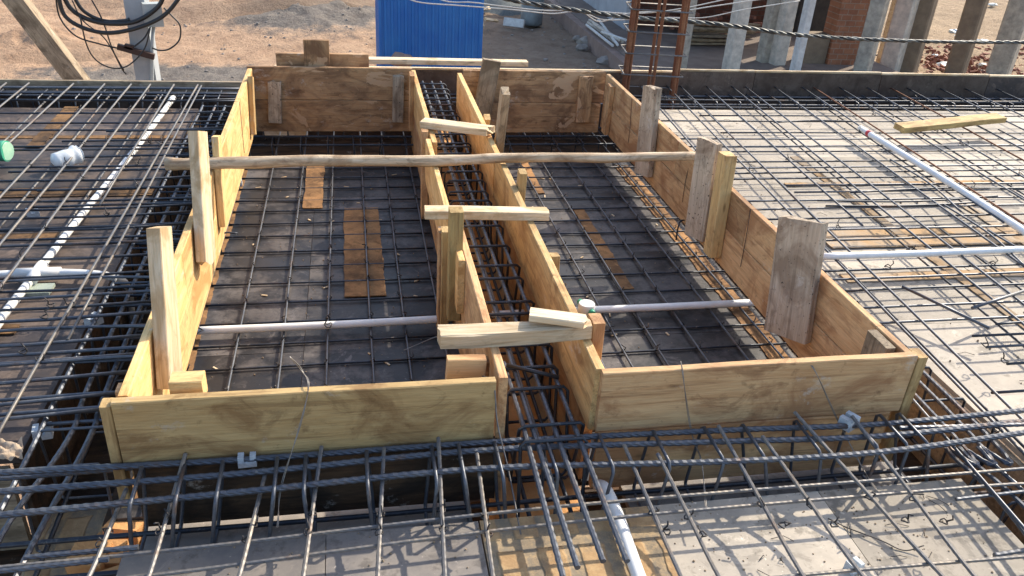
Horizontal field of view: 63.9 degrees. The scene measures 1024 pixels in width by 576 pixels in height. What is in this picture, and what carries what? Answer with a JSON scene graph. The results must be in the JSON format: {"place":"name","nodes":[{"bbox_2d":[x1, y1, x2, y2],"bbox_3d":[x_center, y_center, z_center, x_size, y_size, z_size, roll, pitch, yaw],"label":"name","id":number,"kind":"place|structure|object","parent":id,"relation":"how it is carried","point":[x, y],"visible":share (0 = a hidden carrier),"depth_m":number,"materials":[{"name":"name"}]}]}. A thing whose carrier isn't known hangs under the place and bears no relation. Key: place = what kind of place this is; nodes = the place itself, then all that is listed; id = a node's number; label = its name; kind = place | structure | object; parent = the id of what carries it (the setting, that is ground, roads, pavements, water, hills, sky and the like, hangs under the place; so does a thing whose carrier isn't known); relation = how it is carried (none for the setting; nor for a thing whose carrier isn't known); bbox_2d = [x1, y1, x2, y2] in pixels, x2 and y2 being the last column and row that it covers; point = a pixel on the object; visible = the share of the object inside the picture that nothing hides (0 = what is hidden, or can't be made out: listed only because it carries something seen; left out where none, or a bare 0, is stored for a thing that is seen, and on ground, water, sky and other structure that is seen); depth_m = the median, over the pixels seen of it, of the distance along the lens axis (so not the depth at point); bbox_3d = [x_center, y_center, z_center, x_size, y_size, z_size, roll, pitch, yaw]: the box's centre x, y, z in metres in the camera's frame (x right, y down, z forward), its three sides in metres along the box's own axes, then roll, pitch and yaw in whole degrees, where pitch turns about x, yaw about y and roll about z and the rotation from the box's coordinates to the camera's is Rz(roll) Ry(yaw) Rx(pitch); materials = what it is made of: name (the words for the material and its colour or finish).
{"place":"outdoors","nodes":[
{"label":"outdoors","id":0,"kind":"place"},
{"bbox_2d":[0,106,198,463],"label":"formwork deck","id":1,"kind":"structure","parent":0,"point":[14,431],"depth_m":3.43,"materials":[{"name":"grey wood"}]},
{"bbox_2d":[0,140,13,160],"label":"pipe fitting","id":2,"kind":"object","parent":1,"relation":"on","point":[6,150],"visible":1,"depth_m":3.87,"materials":[{"name":"green plastic"}]},
{"bbox_2d":[0,437,23,460],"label":"rag","id":3,"kind":"object","parent":1,"relation":"on","point":[9,450],"visible":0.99,"depth_m":2.15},
{"bbox_2d":[31,421,53,439],"bbox_3d":[-1.276,0.390,2.232,0.047,0.032,0.036,-8,31,-20],"label":"cover block","id":4,"kind":"object","parent":1,"relation":"on","point":[45,435],"depth_m":2.22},
{"bbox_2d":[84,311,103,324],"bbox_3d":[-1.394,0.106,2.736,0.036,0.032,0.047,17,31,23],"label":"cover block","id":5,"kind":"object","parent":1,"relation":"on","point":[88,321],"depth_m":2.73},
{"bbox_2d":[0,82,234,433],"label":"rebar mat","id":6,"kind":"object","parent":1,"relation":"on","point":[30,414],"visible":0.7,"depth_m":3.22,"materials":[{"name":"black metal"}]},
{"bbox_2d":[50,145,84,168],"bbox_3d":[-2.108,-0.617,3.890,0.092,0.095,0.141,23,34,31],"label":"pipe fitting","id":7,"kind":"object","parent":6,"relation":"on","point":[76,152],"visible":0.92,"depth_m":3.86,"materials":[{"name":"white"}]},
{"bbox_2d":[0,95,175,328],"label":"conduit pipe","id":8,"kind":"object","parent":6,"relation":"on","point":[41,268],"visible":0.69,"depth_m":3.09,"materials":[{"name":"white plastic"}]},
{"bbox_2d":[0,269,134,321],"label":"conduit pipe","id":9,"kind":"object","parent":8,"relation":"attached to","point":[3,273],"visible":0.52,"depth_m":2.95,"materials":[{"name":"white plastic"}]},
{"bbox_2d":[0,118,200,575],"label":"beam trough","id":10,"kind":"object","parent":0,"point":[19,530],"visible":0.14,"depth_m":2.58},
{"bbox_2d":[65,517,143,573],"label":"masonry crumbs","id":11,"kind":"object","parent":10,"relation":"in","point":[121,527],"visible":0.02,"depth_m":2.07,"materials":[{"name":"orange brick"}]},
{"bbox_2d":[0,105,231,575],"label":"rebar cage","id":12,"kind":"object","parent":10,"relation":"in","point":[92,431],"visible":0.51,"depth_m":2.42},
{"bbox_2d":[114,166,459,520],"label":"formwork deck","id":13,"kind":"structure","parent":0,"point":[308,353],"depth_m":3.31,"materials":[{"name":"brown wood"}]},
{"bbox_2d":[117,68,256,497],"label":"formwork wall","id":14,"kind":"structure","parent":13,"relation":"on","point":[180,278],"depth_m":2.71,"materials":[{"name":"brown wood"}]},
{"bbox_2d":[141,131,450,518],"bbox_3d":[-0.853,-0.197,3.598,1.012,0.035,3.233,-2,29,-11],"label":"rebar mat","id":15,"kind":"object","parent":13,"relation":"on","point":[372,360],"visible":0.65,"depth_m":3.40,"materials":[{"name":"black metal"}]},
{"bbox_2d":[196,315,452,334],"bbox_3d":[-0.682,0.124,2.963,0.947,0.066,0.071,-2,29,-11],"label":"conduit pipe","id":16,"kind":"object","parent":15,"relation":"on","point":[251,328],"visible":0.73,"depth_m":2.96,"materials":[{"name":"white plastic"}]},
{"bbox_2d":[247,65,411,130],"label":"formwork wall","id":17,"kind":"structure","parent":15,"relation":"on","point":[305,98],"depth_m":4.74,"materials":[{"name":"wood"}]},
{"bbox_2d":[275,39,368,66],"bbox_3d":[-1.089,-1.238,4.749,0.521,0.396,0.074,-2,29,-11],"label":"timber brace","id":18,"kind":"object","parent":17,"relation":"attached to","point":[316,52],"visible":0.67,"depth_m":4.68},
{"bbox_2d":[213,174,668,368],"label":"wood chips","id":19,"kind":"object","parent":13,"relation":"on","point":[369,353],"visible":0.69,"depth_m":3.38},
{"bbox_2d":[409,70,507,499],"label":"formwork wall","id":20,"kind":"structure","parent":13,"relation":"on","point":[460,298],"depth_m":2.77,"materials":[{"name":"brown wood"}]},
{"bbox_2d":[164,152,694,169],"bbox_3d":[-0.252,-0.530,3.390,2.216,0.052,0.056,-3,29,-12],"label":"wooden pole","id":21,"kind":"object","parent":20,"relation":"on","point":[241,162],"visible":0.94,"depth_m":3.35,"materials":[{"name":"brown wood"}]},
{"bbox_2d":[420,118,494,135],"bbox_3d":[-0.252,-0.742,3.784,0.342,0.037,0.076,8,30,12],"label":"timber brace","id":22,"kind":"object","parent":20,"relation":"on","point":[458,127],"visible":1,"depth_m":3.76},
{"bbox_2d":[437,318,592,348],"bbox_3d":[0.009,0.122,2.233,0.422,0.046,0.066,-3,29,-11],"label":"timber brace","id":23,"kind":"object","parent":20,"relation":"on","point":[472,336],"visible":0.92,"depth_m":2.21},
{"bbox_2d":[529,307,587,328],"bbox_3d":[0.127,0.082,2.239,0.160,0.022,0.051,7,28,3],"label":"timber brace","id":24,"kind":"object","parent":23,"relation":"on","point":[559,318],"visible":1,"depth_m":2.22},
{"bbox_2d":[116,521,488,575],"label":"formwork deck","id":25,"kind":"structure","parent":0,"point":[419,559],"depth_m":1.92,"materials":[{"name":"grey wood"}]},
{"bbox_2d":[208,139,649,184],"bbox_3d":[0.416,-0.938,5.250,10.000,0.298,0.830,-2,29,-11],"label":"beam trough","id":26,"kind":"object","parent":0,"point":[322,150],"visible":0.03,"depth_m":5.32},
{"bbox_2d":[0,79,277,139],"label":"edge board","id":27,"kind":"object","parent":26,"relation":"attached to","point":[50,82],"visible":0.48,"depth_m":5.02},
{"bbox_2d":[264,131,305,134],"bbox_3d":[-1.401,-1.038,5.070,0.271,0.221,0.031,-2,12,-11],"label":"timber plank","id":28,"kind":"object","parent":26,"relation":"in","point":[285,132],"visible":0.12,"depth_m":5.07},
{"bbox_2d":[249,135,615,155],"bbox_3d":[-0.468,-0.805,4.888,2.242,0.180,0.182,-2,29,-11],"label":"rebar cage","id":29,"kind":"object","parent":26,"relation":"in","point":[381,144],"visible":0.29,"depth_m":4.81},
{"bbox_2d":[275,65,671,139],"bbox_3d":[-0.185,-1.213,5.474,2.660,0.500,0.032,-2,29,-11],"label":"edge board","id":30,"kind":"object","parent":26,"relation":"attached to","point":[447,76],"visible":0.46,"depth_m":5.43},
{"bbox_2d":[369,57,527,66],"bbox_3d":[-0.446,-1.429,5.186,1.108,0.031,0.071,-2,29,-11],"label":"timber plank","id":31,"kind":"object","parent":30,"relation":"on","point":[441,61],"visible":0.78,"depth_m":5.16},
{"bbox_2d":[0,86,1023,139],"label":"rebar cage","id":32,"kind":"object","parent":26,"relation":"in","point":[27,92],"visible":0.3,"depth_m":5.11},
{"bbox_2d":[618,0,692,109],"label":"column rebar","id":33,"kind":"object","parent":32,"relation":"on","point":[632,31],"depth_m":5.30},
{"bbox_2d":[674,69,754,109],"bbox_3d":[1.397,-1.275,5.765,0.551,0.513,0.032,-2,29,-11],"label":"edge board","id":34,"kind":"object","parent":26,"relation":"attached to","point":[719,82],"visible":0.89,"depth_m":5.68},
{"bbox_2d":[748,70,881,110],"bbox_3d":[2.148,-1.302,5.905,0.971,0.512,0.032,-2,29,-11],"label":"edge board","id":35,"kind":"object","parent":26,"relation":"attached to","point":[829,83],"visible":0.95,"depth_m":5.82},
{"bbox_2d":[873,72,989,110],"bbox_3d":[3.060,-1.332,6.075,0.875,0.507,0.032,-2,29,-11],"label":"edge board","id":36,"kind":"object","parent":26,"relation":"attached to","point":[928,85],"visible":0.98,"depth_m":5.99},
{"bbox_2d":[979,74,1023,110],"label":"edge board","id":37,"kind":"object","parent":26,"relation":"attached to","point":[1012,85],"visible":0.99,"depth_m":6.10,"materials":[{"name":"grey wood"}]},
{"bbox_2d":[0,461,911,575],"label":"beam trough","id":38,"kind":"object","parent":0,"point":[15,556],"visible":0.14,"depth_m":2.27,"materials":[{"name":"brown wood"}]},
{"bbox_2d":[21,509,139,575],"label":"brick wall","id":39,"kind":"structure","parent":38,"relation":"on","point":[81,523],"depth_m":2.28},
{"bbox_2d":[99,354,497,526],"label":"formwork wall","id":40,"kind":"structure","parent":38,"relation":"on","point":[191,416],"depth_m":2.05,"materials":[{"name":"wood"}]},
{"bbox_2d":[276,356,308,527],"bbox_3d":[-0.522,0.358,1.965,0.055,0.292,0.299,2,29,-3],"label":"hanging wire","id":41,"kind":"object","parent":40,"relation":"hanging from","point":[298,365],"visible":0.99,"depth_m":1.97,"materials":[{"name":"metal"}]},
{"bbox_2d":[482,375,521,534],"bbox_3d":[-0.018,0.396,2.051,0.024,0.243,0.361,-6,30,-17],"label":"hanging wire","id":42,"kind":"object","parent":40,"relation":"hanging from","point":[505,457],"visible":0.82,"depth_m":2.08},
{"bbox_2d":[0,408,1023,575],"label":"rebar cage","id":43,"kind":"object","parent":38,"relation":"in","point":[219,493],"visible":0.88,"depth_m":2.10,"materials":[{"name":"metal"}]},
{"bbox_2d":[237,451,256,468],"bbox_3d":[-0.657,0.423,2.039,0.044,0.031,0.034,-3,29,-13],"label":"cover block","id":44,"kind":"object","parent":43,"relation":"on","point":[241,462],"depth_m":2.03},
{"bbox_2d":[0,411,1023,575],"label":"rebar mat","id":45,"kind":"object","parent":43,"relation":"on","point":[99,557],"visible":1,"depth_m":1.94,"materials":[{"name":"black metal"}]},
{"bbox_2d":[838,410,860,432],"bbox_3d":[0.946,0.375,2.306,0.049,0.034,0.038,-19,36,-35],"label":"cover block","id":46,"kind":"object","parent":43,"relation":"on","point":[847,419],"depth_m":2.29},
{"bbox_2d":[588,348,927,487],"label":"formwork wall","id":47,"kind":"structure","parent":38,"relation":"on","point":[864,387],"depth_m":2.28,"materials":[{"name":"wood"}]},
{"bbox_2d":[680,361,707,511],"bbox_3d":[0.490,0.375,2.113,0.057,0.258,0.291,-2,29,-11],"label":"hanging wire","id":48,"kind":"object","parent":47,"relation":"hanging from","point":[692,435],"visible":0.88,"depth_m":2.17,"materials":[{"name":"metal"}]},
{"bbox_2d":[804,357,878,491],"bbox_3d":[0.916,0.355,2.211,0.103,0.238,0.322,-12,32,-26],"label":"hanging wire","id":49,"kind":"object","parent":47,"relation":"hanging from","point":[842,429],"visible":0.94,"depth_m":2.25,"materials":[{"name":"metal"}]},
{"bbox_2d":[0,0,1023,534],"bbox_3d":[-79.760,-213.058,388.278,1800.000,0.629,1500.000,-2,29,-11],"label":"ground","id":50,"kind":"structure","parent":0,"point":[294,24],"depth_m":17.78,"materials":[{"name":"soil"}]},
{"bbox_2d":[1,0,90,79],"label":"leaning post","id":51,"kind":"object","parent":50,"relation":"on","point":[42,34],"visible":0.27,"depth_m":6.84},
{"bbox_2d":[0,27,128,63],"bbox_3d":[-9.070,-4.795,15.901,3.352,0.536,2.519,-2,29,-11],"label":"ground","id":52,"kind":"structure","parent":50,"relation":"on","point":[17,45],"depth_m":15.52,"materials":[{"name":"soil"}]},
{"bbox_2d":[117,0,163,80],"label":"utility pole","id":53,"kind":"object","parent":50,"relation":"on","point":[146,64],"visible":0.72,"depth_m":8.27,"materials":[{"name":"grey metal"}]},
{"bbox_2d":[55,0,116,48],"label":"cable","id":54,"kind":"object","parent":53,"relation":"hanging from","point":[66,27],"visible":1,"depth_m":8.00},
{"bbox_2d":[74,0,129,21],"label":"cable","id":55,"kind":"object","parent":53,"relation":"hanging from","point":[82,9],"visible":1,"depth_m":7.99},
{"bbox_2d":[63,0,164,25],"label":"cable","id":56,"kind":"object","parent":53,"relation":"hanging from","point":[156,8],"visible":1,"depth_m":8.03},
{"bbox_2d":[79,16,150,68],"bbox_3d":[-3.879,-2.415,8.109,0.637,0.507,0.014,-2,29,-11],"label":"cable","id":57,"kind":"object","parent":53,"relation":"hanging from","point":[108,66],"visible":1,"depth_m":8.15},
{"bbox_2d":[57,0,179,34],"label":"cable","id":58,"kind":"object","parent":53,"relation":"hanging from","point":[134,28],"visible":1,"depth_m":8.02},
{"bbox_2d":[152,8,181,50],"bbox_3d":[-3.448,-2.569,8.169,0.306,0.426,0.015,-2,29,-11],"label":"cable","id":59,"kind":"object","parent":53,"relation":"hanging from","point":[173,17],"visible":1,"depth_m":8.22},
{"bbox_2d":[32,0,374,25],"bbox_3d":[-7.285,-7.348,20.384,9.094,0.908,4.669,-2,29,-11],"label":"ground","id":60,"kind":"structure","parent":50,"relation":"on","point":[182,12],"depth_m":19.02,"materials":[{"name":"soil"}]},
{"bbox_2d":[391,52,411,66],"bbox_3d":[-1.288,-2.645,9.556,0.281,0.190,0.244,-2,29,-11],"label":"stone","id":61,"kind":"object","parent":50,"relation":"on","point":[398,54],"visible":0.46,"depth_m":9.49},
{"bbox_2d":[375,0,483,67],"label":"blue cabin","id":62,"kind":"object","parent":50,"relation":"on","point":[414,29],"depth_m":9.73,"materials":[{"name":"metal"}]},
{"bbox_2d":[47,3,918,79],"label":"pebbles","id":63,"kind":"object","parent":50,"relation":"on","point":[544,59],"visible":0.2,"depth_m":17.66,"materials":[{"name":"grey stone"}]},
{"bbox_2d":[484,0,520,15],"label":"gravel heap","id":64,"kind":"object","parent":50,"relation":"on","point":[501,12],"visible":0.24,"depth_m":21.93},
{"bbox_2d":[503,17,524,27],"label":"concrete block","id":65,"kind":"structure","parent":50,"relation":"on","point":[513,22],"depth_m":20.36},
{"bbox_2d":[521,0,543,25],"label":"bucket","id":66,"kind":"object","parent":50,"relation":"on","point":[532,19],"visible":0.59,"depth_m":20.60,"materials":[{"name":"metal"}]},
{"bbox_2d":[411,130,677,575],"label":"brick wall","id":67,"kind":"structure","parent":50,"relation":"on","point":[527,552],"depth_m":2.04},
{"bbox_2d":[419,81,629,575],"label":"rebar cage","id":68,"kind":"object","parent":67,"relation":"on","point":[518,479],"visible":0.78,"depth_m":2.42,"materials":[{"name":"metal"}]},
{"bbox_2d":[592,479,645,575],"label":"conduit pipe","id":69,"kind":"object","parent":67,"relation":"on","point":[635,566],"visible":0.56,"depth_m":1.98,"materials":[{"name":"white plastic"}]},
{"bbox_2d":[544,0,899,72],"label":"building","id":70,"kind":"structure","parent":50,"relation":"on","point":[843,18],"depth_m":17.75,"materials":[{"name":"concrete"}]},
{"bbox_2d":[585,23,613,46],"bbox_3d":[1.945,-5.669,18.379,0.061,0.070,2.194,-2,29,-11],"label":"scaffold pole","id":71,"kind":"object","parent":70,"relation":"on","point":[599,35],"visible":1,"depth_m":18.26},
{"bbox_2d":[681,0,696,68],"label":"concrete post","id":72,"kind":"object","parent":70,"relation":"on","point":[687,43],"depth_m":15.83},
{"bbox_2d":[660,11,762,33],"bbox_3d":[4.711,-6.288,19.410,2.601,0.496,1.103,-2,29,-11],"label":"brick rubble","id":73,"kind":"object","parent":70,"relation":"on","point":[714,18],"visible":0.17,"depth_m":19.30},
{"bbox_2d":[690,21,759,44],"bbox_3d":[4.553,-5.636,18.168,1.732,0.540,0.526,-2,29,-11],"label":"timber stack","id":74,"kind":"object","parent":70,"relation":"on","point":[700,39],"visible":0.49,"depth_m":18.09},
{"bbox_2d":[721,0,751,69],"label":"concrete post","id":75,"kind":"object","parent":70,"relation":"on","point":[734,47],"depth_m":15.91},
{"bbox_2d":[756,0,780,62],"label":"concrete post","id":76,"kind":"object","parent":70,"relation":"on","point":[766,39],"depth_m":16.86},
{"bbox_2d":[768,0,798,65],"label":"concrete post","id":77,"kind":"object","parent":70,"relation":"on","point":[780,43],"depth_m":16.71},
{"bbox_2d":[789,0,815,70],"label":"whitewashed post","id":78,"kind":"object","parent":70,"relation":"on","point":[803,27],"depth_m":16.18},
{"bbox_2d":[853,0,889,71],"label":"concrete post","id":79,"kind":"object","parent":70,"relation":"on","point":[872,28],"depth_m":16.38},
{"bbox_2d":[876,0,895,62],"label":"timber post","id":80,"kind":"object","parent":50,"relation":"on","point":[886,28],"depth_m":18.34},
{"bbox_2d":[880,0,919,71],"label":"concrete post","id":81,"kind":"object","parent":50,"relation":"on","point":[901,25],"depth_m":17.69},
{"bbox_2d":[900,0,937,72],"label":"concrete post","id":82,"kind":"object","parent":50,"relation":"on","point":[924,16],"depth_m":17.77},
{"bbox_2d":[932,3,997,66],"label":"litter","id":83,"kind":"object","parent":50,"relation":"on","point":[955,30],"visible":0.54,"depth_m":21.94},
{"bbox_2d":[944,0,988,73],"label":"concrete post","id":84,"kind":"object","parent":50,"relation":"on","point":[969,26],"depth_m":17.95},
{"bbox_2d":[915,43,1023,74],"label":"brick rubble","id":85,"kind":"object","parent":50,"relation":"on","point":[932,60],"visible":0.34,"depth_m":19.58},
{"bbox_2d":[985,0,1023,74],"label":"concrete post","id":86,"kind":"object","parent":50,"relation":"on","point":[1002,59],"depth_m":18.14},
{"bbox_2d":[441,0,722,13],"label":"cable","id":87,"kind":"object","parent":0,"point":[562,10],"visible":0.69,"depth_m":8.47,"materials":[{"name":"rubber"}]},
{"bbox_2d":[411,0,755,21],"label":"cable","id":88,"kind":"object","parent":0,"point":[567,11],"visible":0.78,"depth_m":8.29,"materials":[{"name":"rubber"}]},
{"bbox_2d":[463,162,879,485],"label":"formwork deck","id":89,"kind":"structure","parent":0,"point":[675,338],"depth_m":3.56,"materials":[{"name":"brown wood"}]},
{"bbox_2d":[456,73,605,478],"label":"formwork wall","id":90,"kind":"structure","parent":89,"relation":"on","point":[578,364],"depth_m":2.84,"materials":[{"name":"brown wood"}]},
{"bbox_2d":[424,205,548,220],"bbox_3d":[-0.089,-0.269,2.949,0.447,0.035,0.062,0,29,-7],"label":"timber brace","id":91,"kind":"object","parent":90,"relation":"on","point":[440,212],"visible":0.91,"depth_m":2.93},
{"bbox_2d":[168,117,1023,575],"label":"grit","id":92,"kind":"object","parent":89,"relation":"on","point":[692,501],"visible":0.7,"depth_m":2.16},
{"bbox_2d":[506,132,786,431],"bbox_3d":[0.429,-0.242,3.836,0.983,0.034,3.232,-2,29,-11],"label":"rebar mat","id":93,"kind":"object","parent":89,"relation":"on","point":[646,329],"visible":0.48,"depth_m":3.67,"materials":[{"name":"black metal"}]},
{"bbox_2d":[463,58,605,132],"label":"formwork wall","id":94,"kind":"structure","parent":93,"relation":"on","point":[554,101],"depth_m":4.96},
{"bbox_2d":[575,299,754,312],"bbox_3d":[0.571,0.075,3.244,0.849,0.029,0.035,-2,29,-11],"label":"conduit pipe","id":95,"kind":"object","parent":93,"relation":"on","point":[671,306],"visible":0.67,"depth_m":3.24,"materials":[{"name":"white plastic"}]},
{"bbox_2d":[577,299,595,316],"bbox_3d":[0.285,0.077,3.151,0.064,0.044,0.100,-2,29,-11],"label":"junction box","id":96,"kind":"object","parent":95,"relation":"attached to","point":[586,306],"visible":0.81,"depth_m":3.13,"materials":[{"name":"white plastic"}]},
{"bbox_2d":[600,74,910,443],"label":"formwork wall","id":97,"kind":"structure","parent":89,"relation":"on","point":[803,302],"depth_m":3.20,"materials":[{"name":"brown wood"}]},
{"bbox_2d":[588,0,799,20],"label":"cable","id":98,"kind":"object","parent":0,"point":[704,17],"visible":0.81,"depth_m":8.41,"materials":[{"name":"rubber"}]},
{"bbox_2d":[503,0,1023,44],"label":"service cable","id":99,"kind":"object","parent":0,"point":[649,18],"visible":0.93,"depth_m":8.34,"materials":[{"name":"grey metal"}]},
{"bbox_2d":[630,163,1023,543],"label":"beam trough","id":100,"kind":"object","parent":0,"point":[915,458],"visible":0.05,"depth_m":2.68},
{"bbox_2d":[610,119,1023,535],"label":"rebar cage","id":101,"kind":"object","parent":100,"relation":"in","point":[986,458],"visible":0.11,"depth_m":2.35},
{"bbox_2d":[647,478,1023,575],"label":"formwork deck","id":102,"kind":"structure","parent":0,"point":[735,543],"depth_m":2.08,"materials":[{"name":"wood"}]},
{"bbox_2d":[843,556,864,575],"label":"cover block","id":103,"kind":"object","parent":102,"relation":"on","point":[857,561],"depth_m":1.97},
{"bbox_2d":[828,518,923,550],"bbox_3d":[0.916,0.624,2.076,0.228,0.019,0.028,16,31,21],"label":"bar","id":104,"kind":"object","parent":102,"relation":"on","point":[874,537],"visible":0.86,"depth_m":2.07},
{"bbox_2d":[659,110,1023,460],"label":"formwork deck","id":105,"kind":"structure","parent":0,"point":[991,369],"depth_m":3.96,"materials":[{"name":"wood"}]},
{"bbox_2d":[638,85,1023,529],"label":"rebar mat","id":106,"kind":"object","parent":105,"relation":"on","point":[936,361],"visible":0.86,"depth_m":4.09,"materials":[{"name":"black metal"}]},
{"bbox_2d":[823,246,1023,259],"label":"conduit pipe","id":107,"kind":"object","parent":106,"relation":"on","point":[917,253],"visible":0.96,"depth_m":3.39,"materials":[{"name":"white plastic"}]},
{"bbox_2d":[857,125,1023,235],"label":"conduit pipe","id":108,"kind":"object","parent":106,"relation":"on","point":[1005,218],"visible":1,"depth_m":4.22,"materials":[{"name":"white plastic"}]},
{"bbox_2d":[901,285,989,329],"bbox_3d":[1.582,0.068,3.006,0.012,0.027,0.331,-18,36,-35],"label":"loose bar","id":109,"kind":"object","parent":106,"relation":"on","point":[946,307],"visible":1,"depth_m":3.00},
{"bbox_2d":[893,113,1006,132],"bbox_3d":[2.713,-1.020,5.068,0.843,0.038,0.089,-9,37,-20],"label":"timber plank","id":110,"kind":"object","parent":106,"relation":"on","point":[946,123],"visible":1,"depth_m":5.03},
{"bbox_2d":[971,289,1023,309],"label":"loose bar","id":111,"kind":"object","parent":106,"relation":"on","point":[997,299],"visible":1,"depth_m":3.07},
{"bbox_2d":[691,118,1023,575],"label":"wire scraps","id":112,"kind":"object","parent":105,"relation":"on","point":[923,496],"visible":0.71,"depth_m":2.12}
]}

